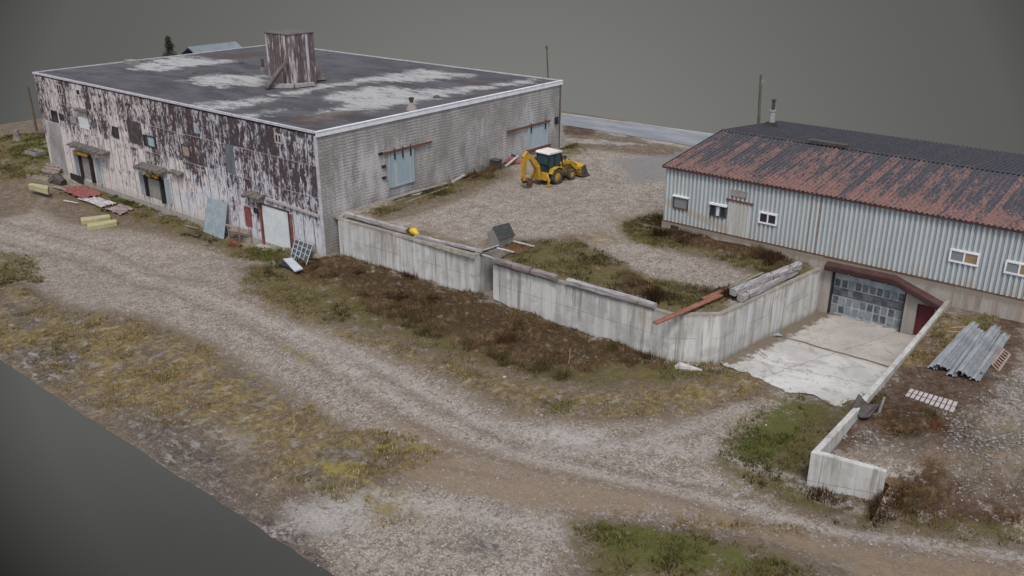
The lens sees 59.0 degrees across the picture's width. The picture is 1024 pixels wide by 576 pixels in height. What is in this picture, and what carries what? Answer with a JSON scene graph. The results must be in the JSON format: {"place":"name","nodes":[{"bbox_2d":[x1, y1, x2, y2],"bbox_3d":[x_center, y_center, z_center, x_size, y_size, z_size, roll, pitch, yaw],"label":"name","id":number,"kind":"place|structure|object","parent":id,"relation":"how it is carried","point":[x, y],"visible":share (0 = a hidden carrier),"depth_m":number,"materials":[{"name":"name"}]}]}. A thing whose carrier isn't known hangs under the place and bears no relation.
{"place":"outdoors","nodes":[
{"label":"outdoors","id":0,"kind":"place"},
{"bbox_2d":[179,42,241,54],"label":"house","id":1,"kind":"structure","parent":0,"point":[209,47],"depth_m":122.40,"materials":[{"name":"grey metal"}]},
{"bbox_2d":[269,111,640,133],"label":"back ground","id":2,"kind":"structure","parent":0,"point":[566,113],"depth_m":122.23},
{"bbox_2d":[163,36,176,56],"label":"conifer tree","id":3,"kind":"object","parent":2,"relation":"on","point":[170,46],"visible":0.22,"depth_m":110.30,"materials":[{"name":"green plant"}]},
{"bbox_2d":[0,118,1023,575],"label":"ground","id":4,"kind":"structure","parent":0,"point":[204,450],"depth_m":45.80,"materials":[{"name":"gravel"}]},
{"bbox_2d":[12,129,21,141],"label":"tree stump","id":5,"kind":"object","parent":4,"relation":"on","point":[16,136],"visible":0.92,"depth_m":100.16,"materials":[{"name":"brown wood"}]},
{"bbox_2d":[27,87,37,130],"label":"utility pole","id":6,"kind":"object","parent":4,"relation":"on","point":[34,118],"visible":1,"depth_m":106.40,"materials":[{"name":"brown wood"}]},
{"bbox_2d":[24,149,45,155],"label":"trough","id":7,"kind":"object","parent":4,"relation":"on","point":[33,152],"visible":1,"depth_m":96.15,"materials":[{"name":"grey metal"}]},
{"bbox_2d":[28,183,48,194],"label":"foam block","id":8,"kind":"object","parent":4,"relation":"on","point":[40,188],"depth_m":86.45,"materials":[{"name":"yellow plastic"}]},
{"bbox_2d":[41,168,59,174],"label":"log","id":9,"kind":"object","parent":4,"relation":"on","point":[48,171],"visible":0.81,"depth_m":91.72,"materials":[{"name":"brown wood"}]},
{"bbox_2d":[45,163,58,167],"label":"log","id":10,"kind":"object","parent":4,"relation":"on","point":[52,165],"visible":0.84,"depth_m":93.02,"materials":[{"name":"brown wood"}]},
{"bbox_2d":[43,166,61,172],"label":"log","id":11,"kind":"object","parent":4,"relation":"on","point":[52,168],"visible":0.84,"depth_m":92.36,"materials":[{"name":"brown wood"}]},
{"bbox_2d":[48,173,66,185],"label":"scrap heap","id":12,"kind":"object","parent":4,"relation":"on","point":[57,179],"visible":1,"depth_m":89.98,"materials":[{"name":"stone"}]},
{"bbox_2d":[63,186,99,197],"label":"metal sheet","id":13,"kind":"object","parent":4,"relation":"on","point":[81,192],"visible":1,"depth_m":87.42,"materials":[{"name":"metal"}]},
{"bbox_2d":[81,214,110,224],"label":"foam block","id":14,"kind":"object","parent":4,"relation":"on","point":[90,219],"depth_m":79.35,"materials":[{"name":"yellow plastic"}]},
{"bbox_2d":[78,196,115,206],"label":"metal sheet","id":15,"kind":"object","parent":4,"relation":"on","point":[99,201],"visible":1,"depth_m":84.45,"materials":[{"name":"white metal"}]},
{"bbox_2d":[87,219,116,229],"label":"foam block","id":16,"kind":"object","parent":4,"relation":"on","point":[102,224],"depth_m":77.89,"materials":[{"name":"yellow plastic"}]},
{"bbox_2d":[105,203,132,214],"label":"metal sheet","id":17,"kind":"object","parent":4,"relation":"on","point":[120,209],"visible":1,"depth_m":82.29,"materials":[{"name":"metal"}]},
{"bbox_2d":[203,198,217,234],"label":"metal sheet","id":18,"kind":"object","parent":4,"relation":"on","point":[210,216],"visible":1,"depth_m":76.14,"materials":[{"name":"grey metal"}]},
{"bbox_2d":[214,201,227,238],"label":"metal sheet","id":19,"kind":"object","parent":4,"relation":"on","point":[221,219],"visible":1,"depth_m":75.09,"materials":[{"name":"grey metal"}]},
{"bbox_2d":[226,239,241,247],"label":"scrap heap","id":20,"kind":"object","parent":4,"relation":"on","point":[233,243],"visible":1,"depth_m":73.12,"materials":[{"name":"metal"}]},
{"bbox_2d":[225,224,252,242],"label":"bench","id":21,"kind":"object","parent":4,"relation":"on","point":[238,232],"visible":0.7,"depth_m":74.41,"materials":[{"name":"brown wood"}]},
{"bbox_2d":[278,262,301,270],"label":"crate","id":22,"kind":"object","parent":4,"relation":"on","point":[283,265],"visible":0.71,"depth_m":65.75,"materials":[{"name":"grey wood"}]},
{"bbox_2d":[283,258,302,271],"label":"board","id":23,"kind":"object","parent":22,"relation":"on","point":[293,265],"visible":1,"depth_m":65.30,"materials":[{"name":"white wood"}]},
{"bbox_2d":[32,29,562,255],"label":"factory building","id":24,"kind":"structure","parent":4,"relation":"on","point":[184,136],"depth_m":78.69,"materials":[{"name":"paint"}]},
{"bbox_2d":[50,110,58,122],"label":"window","id":25,"kind":"structure","parent":24,"relation":"in","point":[54,116],"depth_m":90.41,"materials":[{"name":"black glass"}]},
{"bbox_2d":[56,84,62,94],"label":"window","id":26,"kind":"structure","parent":24,"relation":"in","point":[59,90],"depth_m":88.07,"materials":[{"name":"paint"}]},
{"bbox_2d":[58,113,64,120],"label":"window","id":27,"kind":"structure","parent":24,"relation":"in","point":[61,116],"depth_m":89.47,"materials":[{"name":"black glass"}]},
{"bbox_2d":[75,89,80,95],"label":"window","id":28,"kind":"structure","parent":24,"relation":"in","point":[78,93],"depth_m":85.81,"materials":[{"name":"metal"}]},
{"bbox_2d":[66,141,109,184],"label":"dock door","id":29,"kind":"structure","parent":24,"relation":"in","point":[86,165],"depth_m":88.24,"materials":[{"name":"grey metal"}]},
{"bbox_2d":[111,126,119,138],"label":"window","id":30,"kind":"structure","parent":24,"relation":"in","point":[115,131],"depth_m":83.47,"materials":[{"name":"black glass"}]},
{"bbox_2d":[142,134,156,148],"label":"window","id":31,"kind":"structure","parent":24,"relation":"in","point":[149,141],"depth_m":80.04,"materials":[{"name":"blue glass"}]},
{"bbox_2d":[133,161,172,203],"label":"dock door","id":32,"kind":"structure","parent":24,"relation":"in","point":[154,184],"depth_m":81.08,"materials":[{"name":"grey metal"}]},
{"bbox_2d":[181,144,190,158],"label":"window","id":33,"kind":"structure","parent":24,"relation":"in","point":[185,149],"depth_m":76.71,"materials":[{"name":"metal"}]},
{"bbox_2d":[258,202,293,247],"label":"roller door","id":34,"kind":"structure","parent":24,"relation":"in","point":[276,223],"depth_m":71.43,"materials":[{"name":"metal"}]},
{"bbox_2d":[274,133,282,143],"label":"window","id":35,"kind":"structure","parent":24,"relation":"in","point":[277,137],"depth_m":67.97,"materials":[{"name":"paint"}]},
{"bbox_2d":[383,141,431,187],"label":"sliding door","id":36,"kind":"structure","parent":24,"relation":"in","point":[400,162],"depth_m":72.24,"materials":[{"name":"blue paint"}]},
{"bbox_2d":[507,120,550,152],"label":"sliding door","id":37,"kind":"structure","parent":24,"relation":"in","point":[537,134],"depth_m":85.14,"materials":[{"name":"blue paint"}]},
{"bbox_2d":[290,239,312,264],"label":"wire frame","id":38,"kind":"object","parent":4,"relation":"on","point":[302,249],"visible":0.91,"depth_m":68.44,"materials":[{"name":"metal"}]},
{"bbox_2d":[338,213,495,292],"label":"retaining wall","id":39,"kind":"structure","parent":4,"relation":"on","point":[372,244],"depth_m":63.54,"materials":[{"name":"concrete"}]},
{"bbox_2d":[345,212,406,233],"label":"timber","id":40,"kind":"object","parent":39,"relation":"on","point":[390,226],"visible":1,"depth_m":65.62,"materials":[{"name":"wood"}]},
{"bbox_2d":[414,234,483,252],"bbox_3d":[-4.368,-3.053,61.843,5.799,0.272,0.282,14,26,31],"label":"timber","id":41,"kind":"object","parent":39,"relation":"on","point":[457,245],"visible":1,"depth_m":61.66,"materials":[{"name":"grey wood"}]},
{"bbox_2d":[407,227,419,234],"bbox_3d":[-6.893,-3.960,63.597,1.062,0.549,0.520,17,28,36],"label":"yellow lamp","id":42,"kind":"object","parent":41,"relation":"on","point":[412,231],"visible":1,"depth_m":63.41,"materials":[{"name":"plastic"}]},
{"bbox_2d":[0,130,1022,575],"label":"grass","id":43,"kind":"structure","parent":4,"relation":"on","point":[262,254],"depth_m":51.13,"materials":[{"name":"green plant"}]},
{"bbox_2d":[21,158,1023,575],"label":"loose stones","id":44,"kind":"object","parent":4,"relation":"on","point":[987,436],"visible":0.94,"depth_m":42.29,"materials":[{"name":"grey gravel"}]},
{"bbox_2d":[493,253,821,362],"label":"retaining wall","id":45,"kind":"structure","parent":4,"relation":"on","point":[719,336],"depth_m":54.17,"materials":[{"name":"concrete"}]},
{"bbox_2d":[493,258,558,281],"bbox_3d":[0.839,-1.194,57.093,5.048,0.460,0.467,17,28,36],"label":"timber","id":46,"kind":"object","parent":45,"relation":"on","point":[528,269],"visible":1,"depth_m":56.86,"materials":[{"name":"wood"}]},
{"bbox_2d":[566,278,656,308],"bbox_3d":[5.779,0.305,53.397,6.191,0.426,0.442,17,28,36],"label":"timber","id":47,"kind":"object","parent":45,"relation":"on","point":[617,295],"visible":1,"depth_m":53.13,"materials":[{"name":"wood"}]},
{"bbox_2d":[736,271,797,302],"bbox_3d":[15.491,-0.224,54.656,0.540,0.540,6.379,20,30,41],"label":"timber","id":48,"kind":"object","parent":45,"relation":"on","point":[749,294],"visible":0.85,"depth_m":53.71,"materials":[{"name":"wood"}]},
{"bbox_2d":[730,261,801,296],"bbox_3d":[15.386,-0.591,54.603,6.880,0.540,0.540,-18,28,-38],"label":"timber","id":49,"kind":"object","parent":48,"relation":"on","point":[783,271],"visible":1,"depth_m":54.26,"materials":[{"name":"wood"}]},
{"bbox_2d":[295,163,1023,539],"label":"dead weeds","id":50,"kind":"object","parent":4,"relation":"on","point":[431,301],"visible":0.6,"depth_m":53.92,"materials":[{"name":"brown plant"}]},
{"bbox_2d":[675,362,701,370],"bbox_3d":[9.964,4.432,51.136,1.527,0.541,0.465,0,22,0],"label":"scrap","id":51,"kind":"object","parent":4,"relation":"on","point":[682,366],"visible":1,"depth_m":50.97,"materials":[{"name":"white"}]},
{"bbox_2d":[757,74,765,123],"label":"utility pole","id":52,"kind":"object","parent":4,"relation":"on","point":[761,82],"visible":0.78,"depth_m":82.55,"materials":[{"name":"brown wood"}]},
{"bbox_2d":[720,311,915,406],"bbox_3d":[18.583,3.911,52.987,8.998,0.020,13.139,17,28,36],"label":"concrete pad","id":53,"kind":"object","parent":4,"relation":"on","point":[834,359],"visible":0.84,"depth_m":52.76,"materials":[{"name":"grey concrete"}]},
{"bbox_2d":[661,99,1023,334],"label":"metal shed","id":54,"kind":"structure","parent":4,"relation":"on","point":[908,236],"depth_m":57.29,"materials":[{"name":"grey metal"}]},
{"bbox_2d":[672,194,688,209],"bbox_3d":[11.761,-5.971,63.107,1.245,0.927,0.260,17,28,36],"label":"window","id":55,"kind":"structure","parent":54,"relation":"in","point":[680,202],"depth_m":63.07,"materials":[{"name":"metal"}]},
{"bbox_2d":[709,202,727,217],"bbox_3d":[13.990,-5.284,61.419,1.312,0.917,0.260,17,28,36],"label":"window","id":56,"kind":"structure","parent":54,"relation":"in","point":[716,209],"depth_m":61.36,"materials":[{"name":"metal"}]},
{"bbox_2d":[726,189,752,237],"bbox_3d":[15.145,-4.982,60.520,1.910,3.149,0.105,17,28,36],"label":"blocked doorway","id":57,"kind":"structure","parent":54,"relation":"in","point":[741,206],"depth_m":60.51,"materials":[{"name":"wood"}]},
{"bbox_2d":[758,211,777,225],"bbox_3d":[16.782,-4.556,59.301,1.278,0.774,0.190,17,28,36],"label":"window","id":58,"kind":"structure","parent":54,"relation":"in","point":[763,217],"depth_m":59.23,"materials":[{"name":"metal"}]},
{"bbox_2d":[827,272,906,331],"bbox_3d":[22.293,0.784,56.840,4.600,2.950,0.400,17,28,36],"label":"garage door","id":59,"kind":"structure","parent":54,"relation":"in","point":[875,302],"depth_m":56.94,"materials":[{"name":"paint"}]},
{"bbox_2d":[913,304,934,334],"bbox_3d":[25.063,1.986,54.967,0.960,2.130,0.080,17,28,36],"label":"side door","id":60,"kind":"structure","parent":54,"relation":"in","point":[925,312],"depth_m":54.90,"materials":[{"name":"red metal"}]},
{"bbox_2d":[948,248,980,266],"bbox_3d":[26.102,-1.769,52.211,1.607,0.774,0.190,17,28,36],"label":"window","id":61,"kind":"structure","parent":54,"relation":"in","point":[958,256],"depth_m":52.16,"materials":[{"name":"metal"}]},
{"bbox_2d":[1003,260,1023,276],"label":"window","id":62,"kind":"structure","parent":54,"relation":"in","point":[1016,268],"depth_m":50.63,"materials":[{"name":"metal"}]},
{"bbox_2d":[806,299,950,499],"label":"retaining wall","id":63,"kind":"structure","parent":4,"relation":"on","point":[834,473],"depth_m":40.10,"materials":[{"name":"concrete"}]},
{"bbox_2d":[851,394,881,417],"bbox_3d":[16.900,5.514,43.021,1.370,1.000,0.884,-18,28,-38],"label":"steel sheet","id":64,"kind":"object","parent":63,"relation":"hanging from","point":[866,410],"visible":0.98,"depth_m":42.95,"materials":[{"name":"grey metal"}]},
{"bbox_2d":[0,0,1023,575],"label":"sky","id":65,"kind":"structure","parent":0,"point":[77,498],"materials":[{"name":"grey"}]},
{"bbox_2d":[333,124,813,311],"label":"yard","id":66,"kind":"structure","parent":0,"point":[639,158],"depth_m":67.62,"materials":[{"name":"grey gravel"}]},
{"bbox_2d":[406,190,424,195],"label":"board","id":67,"kind":"object","parent":66,"relation":"on","point":[417,193],"visible":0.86,"depth_m":72.91,"materials":[{"name":"grey wood"}]},
{"bbox_2d":[391,182,447,198],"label":"plank","id":68,"kind":"object","parent":66,"relation":"on","point":[419,190],"visible":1,"depth_m":73.09,"materials":[{"name":"grey wood"}]},
{"bbox_2d":[405,187,447,202],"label":"plank","id":69,"kind":"object","parent":66,"relation":"on","point":[422,196],"visible":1,"depth_m":72.14,"materials":[{"name":"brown wood"}]},
{"bbox_2d":[451,174,465,182],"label":"plank","id":70,"kind":"object","parent":66,"relation":"on","point":[458,178],"visible":1,"depth_m":76.69,"materials":[{"name":"white wood"}]},
{"bbox_2d":[473,165,485,171],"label":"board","id":71,"kind":"object","parent":66,"relation":"on","point":[479,168],"visible":0.64,"depth_m":78.30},
{"bbox_2d":[489,158,502,168],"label":"box","id":72,"kind":"object","parent":66,"relation":"on","point":[497,162],"visible":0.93,"depth_m":80.48,"materials":[{"name":"metal"}]},
{"bbox_2d":[484,248,508,257],"bbox_3d":[-0.911,-2.312,59.935,1.396,0.060,1.574,17,28,36],"label":"metal plate","id":73,"kind":"object","parent":66,"relation":"on","point":[496,253],"visible":0.93,"depth_m":59.77,"materials":[{"name":"grey metal"}]},
{"bbox_2d":[496,247,514,252],"bbox_3d":[-0.430,-2.522,60.243,1.419,0.080,0.180,16,27,33],"label":"plank","id":74,"kind":"object","parent":73,"relation":"on","point":[505,250],"visible":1,"depth_m":60.21,"materials":[{"name":"grey wood"}]},
{"bbox_2d":[487,223,515,247],"bbox_3d":[-0.759,-3.669,61.766,1.380,1.425,1.473,-17,27,-35],"label":"hopper","id":75,"kind":"object","parent":66,"relation":"on","point":[501,235],"visible":0.98,"depth_m":61.41,"materials":[{"name":"grey metal"}]},
{"bbox_2d":[505,155,518,166],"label":"plank","id":76,"kind":"object","parent":66,"relation":"on","point":[511,161],"visible":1,"depth_m":81.70,"materials":[{"name":"white wood"}]},
{"bbox_2d":[504,156,520,164],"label":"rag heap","id":77,"kind":"object","parent":66,"relation":"on","point":[514,162],"visible":0.74,"depth_m":82.21,"materials":[{"name":"red fabric"}]},
{"bbox_2d":[503,243,531,254],"bbox_3d":[0.283,-2.654,60.839,1.469,0.060,1.764,14,26,30],"label":"metal plate","id":78,"kind":"object","parent":66,"relation":"on","point":[509,247],"visible":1,"depth_m":60.76,"materials":[{"name":"metal"}]},
{"bbox_2d":[513,240,534,246],"bbox_3d":[0.773,-3.008,61.449,1.778,0.080,0.200,16,27,35],"label":"plank","id":79,"kind":"object","parent":78,"relation":"on","point":[526,244],"visible":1,"depth_m":61.35,"materials":[{"name":"grey wood"}]},
{"bbox_2d":[545,45,548,77],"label":"utility pole","id":80,"kind":"object","parent":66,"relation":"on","point":[546,47],"visible":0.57,"depth_m":96.28,"materials":[{"name":"brown wood"}]},
{"bbox_2d":[521,147,589,186],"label":"backhoe loader","id":81,"kind":"object","parent":66,"relation":"on","point":[553,165],"visible":1,"depth_m":75.46,"materials":[{"name":"metal"}]},
{"bbox_2d":[653,294,722,324],"bbox_3d":[10.005,1.165,51.134,5.632,0.309,0.340,-17,28,-36],"label":"plank","id":82,"kind":"object","parent":66,"relation":"on","point":[685,310],"visible":1,"depth_m":50.95,"materials":[{"name":"brown wood"}]},
{"bbox_2d":[701,274,758,299],"bbox_3d":[13.089,-0.068,54.103,5.252,0.269,0.300,-18,28,-37],"label":"plank","id":83,"kind":"object","parent":66,"relation":"on","point":[711,294],"visible":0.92,"depth_m":53.29,"materials":[{"name":"brown wood"}]},
{"bbox_2d":[728,272,763,288],"bbox_3d":[14.144,-0.461,54.704,3.624,0.100,0.160,-19,29,-39],"label":"plank","id":84,"kind":"object","parent":83,"relation":"on","point":[749,278],"visible":0.91,"depth_m":54.70,"materials":[{"name":"beige wood"}]},
{"bbox_2d":[561,113,712,145],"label":"road","id":85,"kind":"structure","parent":0,"point":[682,136],"depth_m":95.95,"materials":[{"name":"grey asphalt"}]},
{"bbox_2d":[562,113,710,133],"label":"road edge","id":86,"kind":"object","parent":85,"relation":"on","point":[637,123],"visible":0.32,"depth_m":98.57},
{"bbox_2d":[832,306,1023,527],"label":"terrace","id":87,"kind":"structure","parent":0,"point":[960,389],"depth_m":41.41,"materials":[{"name":"gravel"}]},
{"bbox_2d":[876,397,885,414],"bbox_3d":[17.193,5.665,42.817,0.759,1.212,0.254,9,24,20],"label":"bent strip","id":88,"kind":"object","parent":87,"relation":"on","point":[881,405],"visible":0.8,"depth_m":42.67,"materials":[{"name":"grey metal"}]},
{"bbox_2d":[905,389,957,412],"bbox_3d":[20.456,5.492,44.139,2.339,0.174,1.028,17,28,36],"label":"slatted panel","id":89,"kind":"object","parent":87,"relation":"on","point":[925,398],"visible":0.99,"depth_m":44.13,"materials":[{"name":"paint"}]},
{"bbox_2d":[927,326,966,369],"bbox_3d":[23.550,3.160,48.511,0.467,0.502,5.712,19,29,38],"label":"metal sheet","id":90,"kind":"object","parent":87,"relation":"on","point":[936,359],"visible":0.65,"depth_m":47.80,"materials":[{"name":"grey metal"}]},
{"bbox_2d":[946,329,986,376],"bbox_3d":[24.095,3.385,47.854,0.506,0.565,5.777,17,28,36],"label":"metal sheet","id":91,"kind":"object","parent":87,"relation":"on","point":[971,346],"visible":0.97,"depth_m":47.74,"materials":[{"name":"grey metal"}]},
{"bbox_2d":[940,327,979,369],"bbox_3d":[23.907,3.139,48.154,0.470,0.540,5.440,17,28,36],"label":"metal sheet","id":92,"kind":"object","parent":91,"relation":"on","point":[955,358],"visible":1,"depth_m":47.72,"materials":[{"name":"grey metal"}]},
{"bbox_2d":[934,321,979,366],"bbox_3d":[23.802,2.942,48.301,0.468,0.539,5.969,18,28,38],"label":"metal sheet","id":93,"kind":"object","parent":92,"relation":"on","point":[955,346],"visible":1,"depth_m":48.12,"materials":[{"name":"grey metal"}]},
{"bbox_2d":[961,331,1000,376],"bbox_3d":[24.722,3.360,47.614,0.479,0.522,5.888,17,28,36],"label":"metal sheet","id":94,"kind":"object","parent":87,"relation":"on","point":[974,367],"visible":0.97,"depth_m":47.00,"materials":[{"name":"grey metal"}]},
{"bbox_2d":[955,325,1000,373],"bbox_3d":[24.659,3.162,47.741,0.469,0.539,6.271,18,28,37],"label":"metal sheet","id":95,"kind":"object","parent":94,"relation":"on","point":[978,350],"visible":1,"depth_m":47.58,"materials":[{"name":"grey metal"}]},
{"bbox_2d":[980,372,996,380],"bbox_3d":[24.076,4.506,45.787,0.280,0.276,0.744,-18,28,-37],"label":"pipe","id":96,"kind":"object","parent":87,"relation":"on","point":[990,377],"visible":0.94,"depth_m":45.65,"materials":[{"name":"metal"}]},
{"bbox_2d":[969,332,1010,381],"bbox_3d":[25.105,3.548,47.433,0.469,0.566,5.934,18,28,37],"label":"metal sheet","id":97,"kind":"object","parent":87,"relation":"on","point":[1001,341],"visible":1,"depth_m":47.25,"materials":[{"name":"grey metal"}]},
{"bbox_2d":[985,346,1010,371],"bbox_3d":[25.379,3.652,47.346,0.998,0.412,2.621,17,28,36],"label":"wooden pallet","id":98,"kind":"object","parent":87,"relation":"on","point":[999,355],"visible":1,"depth_m":47.22,"materials":[{"name":"brown wood"}]}
]}

